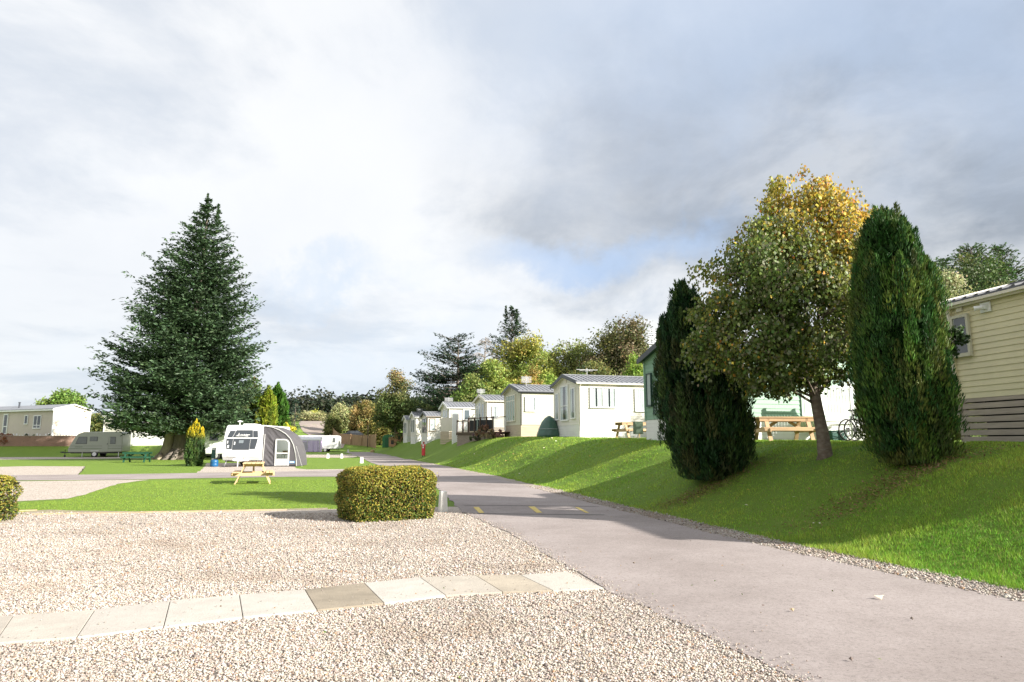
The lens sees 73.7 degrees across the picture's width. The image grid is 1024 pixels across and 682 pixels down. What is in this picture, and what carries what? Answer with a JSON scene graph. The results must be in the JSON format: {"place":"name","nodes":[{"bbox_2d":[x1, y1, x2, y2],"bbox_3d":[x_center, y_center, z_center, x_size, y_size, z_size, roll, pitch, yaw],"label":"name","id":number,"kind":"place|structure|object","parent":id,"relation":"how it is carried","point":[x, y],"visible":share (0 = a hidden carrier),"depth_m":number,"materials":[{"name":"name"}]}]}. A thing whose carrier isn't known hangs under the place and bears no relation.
{"place":"outdoors","nodes":[
{"label":"outdoors","id":0,"kind":"place"},
{"bbox_2d":[1,480,141,500],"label":"gravel","id":1,"kind":"structure","parent":0,"point":[40,490],"depth_m":22.26,"materials":[{"name":"beige gravel"}]},
{"bbox_2d":[10,470,342,479],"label":"side road","id":2,"kind":"structure","parent":0,"point":[327,473],"depth_m":29.95,"materials":[{"name":"grey asphalt"}]},
{"bbox_2d":[299,421,344,447],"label":"track","id":3,"kind":"structure","parent":0,"point":[313,428],"depth_m":143.35,"materials":[{"name":"stone"}]},
{"bbox_2d":[0,421,1023,590],"bbox_3d":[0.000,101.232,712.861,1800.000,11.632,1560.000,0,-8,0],"label":"ground","id":4,"kind":"structure","parent":0,"point":[436,451],"depth_m":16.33,"materials":[{"name":"green plant"}]},
{"bbox_2d":[0,436,75,445],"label":"brick wall","id":5,"kind":"structure","parent":4,"relation":"on","point":[42,441],"depth_m":73.95,"materials":[{"name":"brown brick"}]},
{"bbox_2d":[0,466,84,474],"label":"gravel","id":6,"kind":"structure","parent":4,"relation":"on","point":[45,470],"depth_m":36.38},
{"bbox_2d":[0,402,93,435],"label":"static caravan","id":7,"kind":"object","parent":4,"relation":"on","point":[62,419],"visible":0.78,"depth_m":77.46,"materials":[{"name":"white plastic"}]},
{"bbox_2d":[0,457,119,459],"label":"gravel","id":8,"kind":"structure","parent":4,"relation":"on","point":[5,458],"depth_m":63.04,"materials":[{"name":"beige gravel"}]},
{"bbox_2d":[60,432,130,456],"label":"touring caravan","id":9,"kind":"object","parent":8,"relation":"on","point":[94,444],"visible":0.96,"depth_m":68.65,"materials":[{"name":"metal"}]},
{"bbox_2d":[31,387,94,414],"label":"broadleaf tree","id":10,"kind":"object","parent":4,"relation":"on","point":[63,396],"visible":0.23,"depth_m":98.15,"materials":[{"name":"green plant"}]},
{"bbox_2d":[90,412,103,431],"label":"broadleaf tree","id":11,"kind":"object","parent":4,"relation":"on","point":[93,428],"visible":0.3,"depth_m":115.07,"materials":[{"name":"green plant"}]},
{"bbox_2d":[32,511,168,514],"bbox_3d":[-8.688,3.656,14.445,2.670,0.060,0.050,1,-9,-10],"label":"timber edging","id":12,"kind":"object","parent":4,"relation":"on","point":[100,512],"visible":0.52,"depth_m":14.42,"materials":[{"name":"brown wood"}]},
{"bbox_2d":[120,452,153,462],"bbox_3d":[-28.228,8.750,51.401,1.900,0.768,1.480,1,-9,-8],"label":"picnic table","id":13,"kind":"object","parent":4,"relation":"on","point":[129,456],"visible":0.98,"depth_m":51.06,"materials":[{"name":"green paint"}]},
{"bbox_2d":[130,433,163,445],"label":"touring caravan","id":14,"kind":"object","parent":4,"relation":"on","point":[138,441],"visible":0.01,"depth_m":74.55,"materials":[{"name":"metal"}]},
{"bbox_2d":[24,508,327,513],"bbox_3d":[-7.350,3.725,14.964,6.441,0.001,1.026,1,-8,-4],"label":"soil strip","id":15,"kind":"object","parent":4,"relation":"on","point":[44,511],"visible":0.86,"depth_m":14.84,"materials":[{"name":"brown soil"}]},
{"bbox_2d":[77,193,276,459],"bbox_3d":[-28.972,-1.454,61.489,15.640,24.732,17.244,0,-8,0],"label":"fir tree","id":16,"kind":"object","parent":4,"relation":"on","point":[185,335],"visible":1,"depth_m":58.48,"materials":[{"name":"green plant"}]},
{"bbox_2d":[183,418,205,465],"bbox_3d":[-20.064,6.434,43.233,1.384,3.102,1.376,0,-8,0],"label":"golden conifer","id":17,"kind":"object","parent":4,"relation":"on","point":[194,452],"visible":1,"depth_m":42.87,"materials":[{"name":"green plant"}]},
{"bbox_2d":[204,427,225,459],"bbox_3d":[-24.705,8.961,60.334,6.695,2.948,2.348,0,-8,-3],"label":"motorhome","id":18,"kind":"object","parent":4,"relation":"on","point":[210,442],"visible":0.14,"depth_m":59.13,"materials":[{"name":"metal"}]},
{"bbox_2d":[171,509,286,512],"bbox_3d":[-6.169,3.727,14.925,2.376,0.060,0.050,2,-9,-12],"label":"timber edging","id":19,"kind":"object","parent":4,"relation":"on","point":[231,510],"visible":0.56,"depth_m":14.90,"materials":[{"name":"brown wood"}]},
{"bbox_2d":[228,376,264,412],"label":"broadleaf tree","id":20,"kind":"object","parent":4,"relation":"on","point":[255,382],"visible":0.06,"depth_m":73.44,"materials":[{"name":"green plant"}]},
{"bbox_2d":[231,462,274,483],"bbox_3d":[-9.591,4.888,25.327,1.480,0.768,1.750,3,-9,-19],"label":"picnic table","id":21,"kind":"object","parent":4,"relation":"on","point":[264,472],"visible":1,"depth_m":24.80,"materials":[{"name":"brown wood"}]},
{"bbox_2d":[247,390,261,423],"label":"columnar conifer","id":22,"kind":"object","parent":4,"relation":"on","point":[255,405],"visible":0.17,"depth_m":65.31,"materials":[{"name":"green plant"}]},
{"bbox_2d":[254,384,279,425],"bbox_3d":[-22.839,7.592,63.651,2.377,7.246,2.379,0,-8,0],"label":"columnar conifer","id":23,"kind":"object","parent":4,"relation":"on","point":[268,407],"visible":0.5,"depth_m":63.23,"materials":[{"name":"yellow plant"}]},
{"bbox_2d":[197,463,343,472],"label":"gravel","id":24,"kind":"structure","parent":4,"relation":"on","point":[228,467],"depth_m":39.14,"materials":[{"name":"beige gravel"}]},
{"bbox_2d":[222,420,289,466],"bbox_3d":[-16.751,6.675,44.589,2.380,2.858,7.549,0,-8,-2],"label":"touring caravan","id":25,"kind":"object","parent":24,"relation":"on","point":[243,443],"visible":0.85,"depth_m":42.14,"materials":[{"name":"metal"}]},
{"bbox_2d":[232,439,249,449],"bbox_3d":[-16.677,6.368,42.071,1.030,0.670,0.203,0,-8,-2],"label":"front window","id":26,"kind":"structure","parent":25,"relation":"in","point":[245,445],"depth_m":42.02,"materials":[{"name":"grey glass"}]},
{"bbox_2d":[262,426,306,465],"bbox_3d":[-14.272,6.708,43.666,2.530,2.530,2.758,0,-8,-2],"label":"awning","id":27,"kind":"object","parent":25,"relation":"attached to","point":[277,441],"visible":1,"depth_m":42.64,"materials":[{"name":"grey fabric"}]},
{"bbox_2d":[272,381,290,425],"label":"columnar conifer","id":28,"kind":"object","parent":4,"relation":"on","point":[283,410],"visible":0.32,"depth_m":66.31,"materials":[{"name":"green plant"}]},
{"bbox_2d":[289,399,303,431],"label":"young spruce","id":29,"kind":"object","parent":4,"relation":"on","point":[292,420],"visible":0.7,"depth_m":119.31,"materials":[{"name":"green plant"}]},
{"bbox_2d":[290,408,326,420],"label":"broadleaf tree","id":30,"kind":"object","parent":4,"relation":"on","point":[307,415],"visible":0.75,"depth_m":185.68,"materials":[{"name":"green plant"}]},
{"bbox_2d":[299,436,322,451],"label":"awning","id":31,"kind":"object","parent":4,"relation":"on","point":[312,443],"visible":0.56,"depth_m":102.34,"materials":[{"name":"fabric"}]},
{"bbox_2d":[298,435,340,451],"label":"touring caravan","id":32,"kind":"object","parent":4,"relation":"on","point":[329,442],"visible":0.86,"depth_m":104.09,"materials":[{"name":"metal"}]},
{"bbox_2d":[322,413,341,434],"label":"broadleaf tree","id":33,"kind":"object","parent":4,"relation":"on","point":[332,422],"visible":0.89,"depth_m":126.36,"materials":[{"name":"green plant"}]},
{"bbox_2d":[320,401,355,432],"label":"broadleaf tree","id":34,"kind":"object","parent":4,"relation":"on","point":[339,409],"visible":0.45,"depth_m":137.40,"materials":[{"name":"green plant"}]},
{"bbox_2d":[332,428,375,447],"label":"timber fence","id":35,"kind":"object","parent":4,"relation":"on","point":[352,439],"visible":0.69,"depth_m":114.17,"materials":[{"name":"brown wood"}]},
{"bbox_2d":[284,386,434,416],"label":"woodland","id":36,"kind":"object","parent":4,"relation":"on","point":[320,402],"visible":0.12,"depth_m":291.58,"materials":[{"name":"green plant"}]},
{"bbox_2d":[347,399,374,434],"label":"broadleaf tree","id":37,"kind":"object","parent":4,"relation":"on","point":[362,411],"visible":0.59,"depth_m":121.68,"materials":[{"name":"brown plant"}]},
{"bbox_2d":[363,402,391,444],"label":"broadleaf tree","id":38,"kind":"object","parent":4,"relation":"on","point":[380,433],"visible":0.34,"depth_m":113.90,"materials":[{"name":"green plant"}]},
{"bbox_2d":[370,367,421,443],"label":"broadleaf tree","id":39,"kind":"object","parent":4,"relation":"on","point":[397,404],"visible":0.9,"depth_m":94.53,"materials":[{"name":"green plant"}]},
{"bbox_2d":[402,415,410,442],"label":"static caravan","id":40,"kind":"object","parent":4,"relation":"on","point":[406,419],"visible":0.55,"depth_m":88.86,"materials":[{"name":"white metal"}]},
{"bbox_2d":[409,412,421,443],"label":"static caravan","id":41,"kind":"object","parent":4,"relation":"on","point":[415,433],"visible":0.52,"depth_m":79.72,"materials":[{"name":"white metal"}]},
{"bbox_2d":[419,411,440,443],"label":"static caravan","id":42,"kind":"object","parent":4,"relation":"on","point":[430,426],"visible":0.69,"depth_m":70.76,"materials":[{"name":"white metal"}]},
{"bbox_2d":[398,332,490,411],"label":"cedar tree","id":43,"kind":"object","parent":4,"relation":"on","point":[446,377],"visible":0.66,"depth_m":81.09,"materials":[{"name":"green plant"}]},
{"bbox_2d":[440,417,451,443],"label":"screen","id":44,"kind":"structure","parent":4,"relation":"on","point":[446,425],"depth_m":59.45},
{"bbox_2d":[452,414,458,443],"bbox_3d":[-4.692,7.322,56.530,0.540,2.550,0.115,2,-9,-16],"label":"porch screen","id":45,"kind":"object","parent":4,"relation":"on","point":[455,417],"visible":0.79,"depth_m":56.50,"materials":[{"name":"white plastic"}]},
{"bbox_2d":[438,398,474,431],"bbox_3d":[-2.089,7.634,65.684,9.350,4.386,4.264,2,-9,-16],"label":"static caravan","id":46,"kind":"object","parent":4,"relation":"on","point":[465,410],"visible":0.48,"depth_m":63.18,"materials":[{"name":"white metal"}]},
{"bbox_2d":[449,371,500,401],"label":"broadleaf tree","id":47,"kind":"object","parent":4,"relation":"on","point":[469,391],"visible":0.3,"depth_m":73.16,"materials":[{"name":"green plant"}]},
{"bbox_2d":[466,337,499,371],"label":"bare tree","id":48,"kind":"object","parent":4,"relation":"on","point":[484,343],"visible":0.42,"depth_m":92.52,"materials":[{"name":"grey plant"}]},
{"bbox_2d":[456,416,509,445],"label":"decked terrace","id":49,"kind":"structure","parent":4,"relation":"on","point":[468,425],"depth_m":51.20,"materials":[{"name":"brown wood"}]},
{"bbox_2d":[472,389,504,436],"bbox_3d":[1.609,6.321,57.774,9.470,4.468,4.263,2,-9,-16],"label":"static caravan","id":50,"kind":"object","parent":4,"relation":"on","point":[489,405],"visible":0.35,"depth_m":55.10,"materials":[{"name":"white metal"}]},
{"bbox_2d":[474,358,513,394],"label":"broadleaf tree","id":51,"kind":"object","parent":4,"relation":"on","point":[492,371],"visible":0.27,"depth_m":82.89,"materials":[{"name":"green plant"}]},
{"bbox_2d":[486,305,532,373],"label":"spruce tree","id":52,"kind":"object","parent":4,"relation":"on","point":[516,319],"visible":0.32,"depth_m":100.84,"materials":[{"name":"green plant"}]},
{"bbox_2d":[0,485,1023,681],"bbox_3d":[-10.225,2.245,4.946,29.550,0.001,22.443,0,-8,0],"label":"gravel","id":53,"kind":"structure","parent":4,"relation":"on","point":[457,510],"depth_m":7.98,"materials":[{"name":"beige gravel"}]},
{"bbox_2d":[0,615,12,634],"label":"paving slab","id":54,"kind":"structure","parent":53,"relation":"on","point":[4,621],"depth_m":5.66,"materials":[{"name":"stone"}]},
{"bbox_2d":[0,474,23,521],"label":"clipped hedge","id":55,"kind":"object","parent":53,"relation":"on","point":[8,483],"visible":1,"depth_m":13.22,"materials":[{"name":"green plant"}]},
{"bbox_2d":[0,610,93,644],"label":"paving slab","id":56,"kind":"structure","parent":53,"relation":"on","point":[19,628],"depth_m":5.51,"materials":[{"name":"stone"}]},
{"bbox_2d":[77,600,169,638],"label":"paving slab","id":57,"kind":"structure","parent":53,"relation":"on","point":[129,619],"depth_m":5.73,"materials":[{"name":"stone"}]},
{"bbox_2d":[164,595,241,628],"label":"paving slab","id":58,"kind":"structure","parent":53,"relation":"on","point":[207,610],"depth_m":6.00,"materials":[{"name":"stone"}]},
{"bbox_2d":[240,590,315,618],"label":"paving slab","id":59,"kind":"structure","parent":53,"relation":"on","point":[294,601],"depth_m":6.26,"materials":[{"name":"stone"}]},
{"bbox_2d":[305,583,382,611],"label":"paving slab","id":60,"kind":"structure","parent":53,"relation":"on","point":[337,597],"depth_m":6.54,"materials":[{"name":"stone"}]},
{"bbox_2d":[334,464,438,522],"bbox_3d":[-2.529,3.013,13.699,1.987,1.090,1.448,5,-10,-30],"label":"clipped hedge","id":61,"kind":"object","parent":53,"relation":"on","point":[368,493],"visible":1,"depth_m":13.21,"materials":[{"name":"green plant"}]},
{"bbox_2d":[365,577,444,604],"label":"paving slab","id":62,"kind":"structure","parent":53,"relation":"on","point":[387,592],"depth_m":6.85,"materials":[{"name":"stone"}]},
{"bbox_2d":[438,491,447,511],"bbox_3d":[-1.505,3.526,14.895,0.174,0.490,0.174,4,-9,-24],"label":"marker post","id":63,"kind":"object","parent":53,"relation":"on","point":[442,506],"visible":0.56,"depth_m":14.83,"materials":[{"name":"white plastic"}]},
{"bbox_2d":[420,575,501,596],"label":"paving slab","id":64,"kind":"structure","parent":53,"relation":"on","point":[463,585],"depth_m":7.08,"materials":[{"name":"stone"}]},
{"bbox_2d":[476,575,551,593],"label":"paving slab","id":65,"kind":"structure","parent":53,"relation":"on","point":[510,584],"depth_m":7.13,"materials":[{"name":"stone"}]},
{"bbox_2d":[521,572,602,591],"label":"paving slab","id":66,"kind":"structure","parent":53,"relation":"on","point":[557,581],"depth_m":7.29,"materials":[{"name":"stone"}]},
{"bbox_2d":[501,377,553,436],"bbox_3d":[4.273,4.929,48.947,9.350,4.670,4.363,2,-9,-16],"label":"static caravan","id":67,"kind":"object","parent":4,"relation":"on","point":[528,408],"visible":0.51,"depth_m":46.32,"materials":[{"name":"white metal"}]},
{"bbox_2d":[506,394,515,421],"bbox_3d":[-0.114,4.747,47.990,0.085,1.850,2.250,2,-9,-16],"label":"window","id":68,"kind":"structure","parent":67,"relation":"in","point":[511,399],"depth_m":47.84,"materials":[{"name":"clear glass"}]},
{"bbox_2d":[525,397,535,411],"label":"window","id":69,"kind":"structure","parent":67,"relation":"in","point":[530,402],"depth_m":46.02,"materials":[{"name":"white plastic"}]},
{"bbox_2d":[492,325,567,384],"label":"broadleaf tree","id":70,"kind":"object","parent":4,"relation":"on","point":[534,353],"visible":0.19,"depth_m":87.25,"materials":[{"name":"green plant"}]},
{"bbox_2d":[515,363,544,384],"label":"broadleaf tree","id":71,"kind":"object","parent":4,"relation":"on","point":[533,377],"visible":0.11,"depth_m":67.66,"materials":[{"name":"yellow plant"}]},
{"bbox_2d":[537,416,558,436],"bbox_3d":[2.196,5.088,40.166,1.511,1.380,1.520,0,-8,0],"label":"covered barbecue","id":72,"kind":"object","parent":4,"relation":"on","point":[548,427],"visible":0.84,"depth_m":39.68,"materials":[{"name":"green fabric"}]},
{"bbox_2d":[543,346,571,374],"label":"broadleaf tree","id":73,"kind":"object","parent":4,"relation":"on","point":[554,354],"visible":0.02,"depth_m":92.58,"materials":[{"name":"green plant"}]},
{"bbox_2d":[552,339,577,374],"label":"broadleaf tree","id":74,"kind":"object","parent":4,"relation":"on","point":[561,345],"visible":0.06,"depth_m":94.38,"materials":[{"name":"green plant"}]},
{"bbox_2d":[556,337,598,376],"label":"broadleaf tree","id":75,"kind":"object","parent":4,"relation":"on","point":[581,349],"visible":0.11,"depth_m":90.61,"materials":[{"name":"green plant"}]},
{"bbox_2d":[563,352,620,375],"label":"broadleaf tree","id":76,"kind":"object","parent":4,"relation":"on","point":[598,368],"visible":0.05,"depth_m":69.83,"materials":[{"name":"green plant"}]},
{"bbox_2d":[550,369,645,437],"bbox_3d":[8.291,3.884,40.239,11.350,4.350,4.264,2,-9,-16],"label":"static caravan","id":77,"kind":"object","parent":4,"relation":"on","point":[585,406],"visible":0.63,"depth_m":37.55,"materials":[{"name":"white metal"}]},
{"bbox_2d":[560,385,568,420],"bbox_3d":[2.971,3.558,38.922,0.085,1.990,1.250,2,-9,-16],"label":"window","id":78,"kind":"structure","parent":77,"relation":"in","point":[564,390],"depth_m":38.92,"materials":[{"name":"glass"}]},
{"bbox_2d":[570,387,575,418],"bbox_3d":[3.342,3.436,37.654,0.085,1.720,0.700,2,-9,-16],"label":"window","id":79,"kind":"structure","parent":77,"relation":"in","point":[572,390],"depth_m":37.65,"materials":[{"name":"glass"}]},
{"bbox_2d":[590,387,615,407],"bbox_3d":[4.970,3.097,37.279,1.530,1.140,0.085,2,-9,-16],"label":"window","id":80,"kind":"structure","parent":77,"relation":"in","point":[600,397],"depth_m":37.29,"materials":[{"name":"white plastic"}]},
{"bbox_2d":[634,388,643,411],"bbox_3d":[7.336,3.292,37.948,1.100,1.290,0.085,2,-9,-16],"label":"window","id":81,"kind":"structure","parent":77,"relation":"in","point":[639,393],"depth_m":37.88,"materials":[{"name":"white plastic"}]},
{"bbox_2d":[576,325,627,375],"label":"broadleaf tree","id":82,"kind":"object","parent":4,"relation":"on","point":[604,342],"visible":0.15,"depth_m":85.57,"materials":[{"name":"green plant"}]},
{"bbox_2d":[601,318,645,345],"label":"broadleaf tree","id":83,"kind":"object","parent":4,"relation":"on","point":[611,327],"visible":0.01,"depth_m":92.76,"materials":[{"name":"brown plant"}]},
{"bbox_2d":[602,312,652,375],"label":"broadleaf tree","id":84,"kind":"object","parent":4,"relation":"on","point":[634,330],"visible":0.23,"depth_m":83.88,"materials":[{"name":"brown plant"}]},
{"bbox_2d":[611,422,645,437],"bbox_3d":[6.092,4.471,34.214,1.750,0.768,1.480,3,-9,-22],"label":"picnic table","id":85,"kind":"object","parent":4,"relation":"on","point":[625,429],"visible":0.6,"depth_m":33.92,"materials":[{"name":"brown wood"}]},
{"bbox_2d":[617,351,642,375],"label":"broadleaf tree","id":86,"kind":"object","parent":4,"relation":"on","point":[632,370],"visible":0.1,"depth_m":65.69,"materials":[{"name":"green plant"}]},
{"bbox_2d":[613,451,795,512],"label":"fallen needles","id":87,"kind":"object","parent":4,"relation":"on","point":[703,486],"visible":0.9,"depth_m":15.03,"materials":[{"name":"brown plant"}]},
{"bbox_2d":[651,277,758,480],"bbox_3d":[4.460,0.834,16.002,2.425,4.840,2.370,0,-8,0],"label":"columnar conifer","id":88,"kind":"object","parent":4,"relation":"on","point":[708,430],"visible":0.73,"depth_m":15.23,"materials":[{"name":"green plant"}]},
{"bbox_2d":[407,459,1021,599],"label":"gravel verge","id":89,"kind":"structure","parent":4,"relation":"on","point":[527,484],"depth_m":11.78,"materials":[{"name":"grey gravel"}]},
{"bbox_2d":[474,436,1019,598],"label":"fallen needles","id":90,"kind":"object","parent":4,"relation":"on","point":[908,474],"depth_m":11.08,"materials":[{"name":"brown plant"}]},
{"bbox_2d":[636,328,866,440],"bbox_3d":[10.563,1.793,25.647,10.850,4.581,4.117,2,-9,-16],"label":"static caravan","id":91,"kind":"object","parent":4,"relation":"on","point":[797,406],"visible":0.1,"depth_m":23.46,"materials":[{"name":"metal"}]},
{"bbox_2d":[645,373,652,406],"bbox_3d":[5.128,1.834,25.583,0.085,1.260,0.390,2,-9,-16],"label":"window","id":92,"kind":"structure","parent":91,"relation":"in","point":[648,376],"depth_m":25.61,"materials":[{"name":"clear glass"}]},
{"bbox_2d":[800,388,812,415],"bbox_3d":[10.304,1.625,23.591,0.800,1.950,0.060,2,-9,-16],"label":"door","id":93,"kind":"structure","parent":91,"relation":"in","point":[806,410],"depth_m":23.41,"materials":[{"name":"white glass"}]},
{"bbox_2d":[676,164,871,460],"bbox_3d":[5.805,-0.677,14.307,3.972,6.332,3.862,7,-11,-40],"label":"lime tree","id":94,"kind":"object","parent":4,"relation":"on","point":[775,274],"visible":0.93,"depth_m":13.76,"materials":[{"name":"green plant"}]},
{"bbox_2d":[753,417,815,440],"bbox_3d":[8.273,2.705,20.828,1.750,0.768,1.480,0,-8,-2],"label":"picnic table","id":95,"kind":"object","parent":4,"relation":"on","point":[796,429],"visible":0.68,"depth_m":20.52,"materials":[{"name":"brown wood"}]},
{"bbox_2d":[805,385,863,439],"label":"porch steps","id":96,"kind":"structure","parent":4,"relation":"on","point":[831,410],"depth_m":22.43,"materials":[{"name":"white plastic"}]},
{"bbox_2d":[828,430,847,440],"bbox_3d":[10.175,2.978,21.496,0.700,0.315,0.460,2,-9,-16],"label":"storage tub","id":97,"kind":"object","parent":4,"relation":"on","point":[833,434],"visible":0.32,"depth_m":21.28,"materials":[{"name":"green plastic"}]},
{"bbox_2d":[843,201,969,464],"bbox_3d":[6.873,-0.196,12.133,1.874,4.759,1.848,0,-8,0],"label":"columnar conifer","id":98,"kind":"object","parent":4,"relation":"on","point":[903,378],"visible":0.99,"depth_m":11.59,"materials":[{"name":"green plant"}]},
{"bbox_2d":[939,267,987,439],"bbox_3d":[17.616,0.431,27.160,2.812,7.168,2.788,0,-8,0],"label":"broadleaf tree","id":99,"kind":"object","parent":4,"relation":"on","point":[948,279],"visible":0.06,"depth_m":27.26,"materials":[{"name":"green plant"}]},
{"bbox_2d":[941,249,1016,436],"bbox_3d":[21.506,0.258,31.151,4.660,9.430,4.592,0,-8,0],"label":"broadleaf tree","id":100,"kind":"object","parent":4,"relation":"on","point":[985,276],"visible":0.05,"depth_m":31.45,"materials":[{"name":"green plant"}]},
{"bbox_2d":[939,280,1023,441],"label":"static caravan","id":101,"kind":"object","parent":4,"relation":"on","point":[989,366],"visible":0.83,"depth_m":14.62,"materials":[{"name":"beige plastic"}]},
{"bbox_2d":[949,313,972,357],"bbox_3d":[10.105,-0.113,15.378,0.085,0.950,0.480,2,-9,-10],"label":"window","id":102,"kind":"structure","parent":101,"relation":"in","point":[966,350],"depth_m":15.30,"materials":[{"name":"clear glass"}]},
{"bbox_2d":[940,242,1023,290],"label":"cypress tree","id":103,"kind":"object","parent":4,"relation":"on","point":[970,252],"visible":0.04,"depth_m":33.35,"materials":[{"name":"green plant"}]},
{"bbox_2d":[980,242,1023,285],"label":"cypress tree","id":104,"kind":"object","parent":4,"relation":"on","point":[1010,264],"visible":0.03,"depth_m":34.35,"materials":[{"name":"green plant"}]},
{"bbox_2d":[0,0,1023,412],"label":"sky","id":105,"kind":"structure","parent":0,"point":[388,176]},
{"bbox_2d":[346,452,1023,681],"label":"road","id":106,"kind":"structure","parent":0,"point":[950,634],"depth_m":6.65,"materials":[{"name":"grey asphalt"}]},
{"bbox_2d":[944,325,970,358],"bbox_3d":[8.167,0.805,12.611,0.700,2.206,0.453,0,-8,0],"label":"hanging basket","id":107,"kind":"object","parent":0,"point":[959,336],"visible":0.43,"depth_m":12.65,"materials":[{"name":"green plant"}]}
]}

